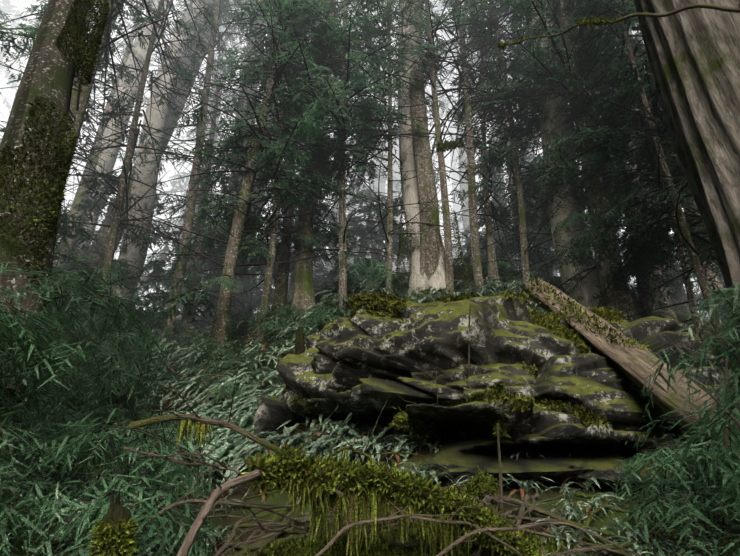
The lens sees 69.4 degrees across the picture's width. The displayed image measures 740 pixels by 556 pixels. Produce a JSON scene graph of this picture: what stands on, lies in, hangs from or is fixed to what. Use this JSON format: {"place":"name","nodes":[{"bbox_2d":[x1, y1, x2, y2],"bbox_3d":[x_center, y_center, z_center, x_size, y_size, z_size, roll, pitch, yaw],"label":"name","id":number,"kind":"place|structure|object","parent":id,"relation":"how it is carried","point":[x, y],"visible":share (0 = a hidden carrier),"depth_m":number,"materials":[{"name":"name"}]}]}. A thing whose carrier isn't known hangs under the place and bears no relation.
{"place":"outdoors","nodes":[
{"label":"outdoors","id":0,"kind":"place"},
{"bbox_2d":[0,0,699,314],"label":"sky","id":1,"kind":"structure","parent":0,"point":[21,5],"materials":[{"name":"white"}]},
{"bbox_2d":[0,265,739,555],"bbox_3d":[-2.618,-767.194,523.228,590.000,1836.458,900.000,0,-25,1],"label":"ground","id":2,"kind":"structure","parent":0,"point":[283,498],"depth_m":4.88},
{"bbox_2d":[0,0,89,416],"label":"mossy trunks","id":3,"kind":"object","parent":2,"relation":"on","point":[49,72],"visible":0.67,"depth_m":7.21,"materials":[{"name":"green plant"}]},
{"bbox_2d":[0,0,594,362],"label":"bark moss","id":4,"kind":"object","parent":3,"relation":"attached to","point":[86,68],"visible":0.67,"depth_m":7.39,"materials":[{"name":"green plant"}]},
{"bbox_2d":[91,326,304,555],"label":"stubs","id":5,"kind":"object","parent":2,"relation":"on","point":[116,512],"visible":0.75,"depth_m":2.36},
{"bbox_2d":[0,2,636,284],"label":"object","id":6,"kind":"object","parent":2,"relation":"on","point":[456,207],"visible":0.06,"depth_m":46.28,"materials":[{"name":"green plant"}]},
{"bbox_2d":[54,0,602,310],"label":"tree trunks","id":7,"kind":"object","parent":2,"relation":"on","point":[582,295],"visible":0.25,"depth_m":17.49,"materials":[{"name":"grey plant"}]},
{"bbox_2d":[176,418,522,555],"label":"hanging moss","id":8,"kind":"object","parent":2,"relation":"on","point":[355,501],"visible":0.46,"depth_m":3.12,"materials":[{"name":"green plant"}]},
{"bbox_2d":[0,0,720,345],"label":"canopy","id":9,"kind":"object","parent":2,"relation":"on","point":[605,157],"depth_m":15.95,"materials":[{"name":"green plant"}]},
{"bbox_2d":[87,371,640,555],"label":"fallen branches","id":10,"kind":"object","parent":2,"relation":"on","point":[211,501],"visible":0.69,"depth_m":2.97,"materials":[{"name":"brown wood"}]},
{"bbox_2d":[0,0,731,329],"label":"trees","id":11,"kind":"object","parent":2,"relation":"on","point":[358,228],"visible":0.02,"depth_m":25.24,"materials":[{"name":"green plant"}]},
{"bbox_2d":[88,16,647,555],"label":"moss fuzz","id":12,"kind":"object","parent":2,"relation":"on","point":[436,494],"visible":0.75,"depth_m":3.19,"materials":[{"name":"green plant"}]},
{"bbox_2d":[0,238,739,555],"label":"understory","id":13,"kind":"object","parent":2,"relation":"on","point":[173,470],"depth_m":3.78,"materials":[{"name":"green plant"}]},
{"bbox_2d":[0,241,739,555],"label":"sapling wood","id":14,"kind":"object","parent":2,"relation":"on","point":[706,527],"visible":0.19,"depth_m":4.14,"materials":[{"name":"green plant"}]},
{"bbox_2d":[4,3,739,555],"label":"dead branches","id":15,"kind":"object","parent":2,"relation":"on","point":[262,547],"visible":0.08,"depth_m":3.69,"materials":[{"name":"brown wood"}]},
{"bbox_2d":[30,275,736,555],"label":"ferns","id":16,"kind":"object","parent":2,"relation":"on","point":[245,447],"visible":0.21,"depth_m":8.02,"materials":[{"name":"green plant"}]},
{"bbox_2d":[53,0,736,370],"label":"tree trunks","id":17,"kind":"object","parent":2,"relation":"on","point":[301,290],"visible":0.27,"depth_m":15.74,"materials":[{"name":"brown plant"}]},
{"bbox_2d":[0,0,731,324],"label":"boughs","id":18,"kind":"object","parent":17,"relation":"attached to","point":[254,128],"visible":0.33,"depth_m":16.41,"materials":[{"name":"green plant"}]},
{"bbox_2d":[271,475,578,555],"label":"twigs","id":19,"kind":"object","parent":2,"relation":"on","point":[412,552],"visible":0.1,"depth_m":3.35,"materials":[{"name":"brown wood"}]},
{"bbox_2d":[163,0,739,343],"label":"cedar trunks","id":20,"kind":"object","parent":2,"relation":"on","point":[693,55],"visible":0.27,"depth_m":7.09,"materials":[{"name":"brown plant"}]},
{"bbox_2d":[253,295,739,495],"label":"outcrop rock","id":21,"kind":"object","parent":2,"relation":"on","point":[364,366],"visible":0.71,"depth_m":5.81,"materials":[{"name":"grey stone"}]},
{"bbox_2d":[289,286,625,444],"bbox_3d":[1.967,1.033,7.451,6.015,3.024,3.874,12,-28,-24],"label":"rock moss","id":22,"kind":"object","parent":21,"relation":"on","point":[405,419],"visible":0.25,"depth_m":6.09,"materials":[{"name":"green plant"}]},
{"bbox_2d":[287,278,738,450],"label":"logs","id":23,"kind":"object","parent":2,"relation":"on","point":[626,360],"visible":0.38,"depth_m":5.37,"materials":[{"name":"wood"}]}
]}

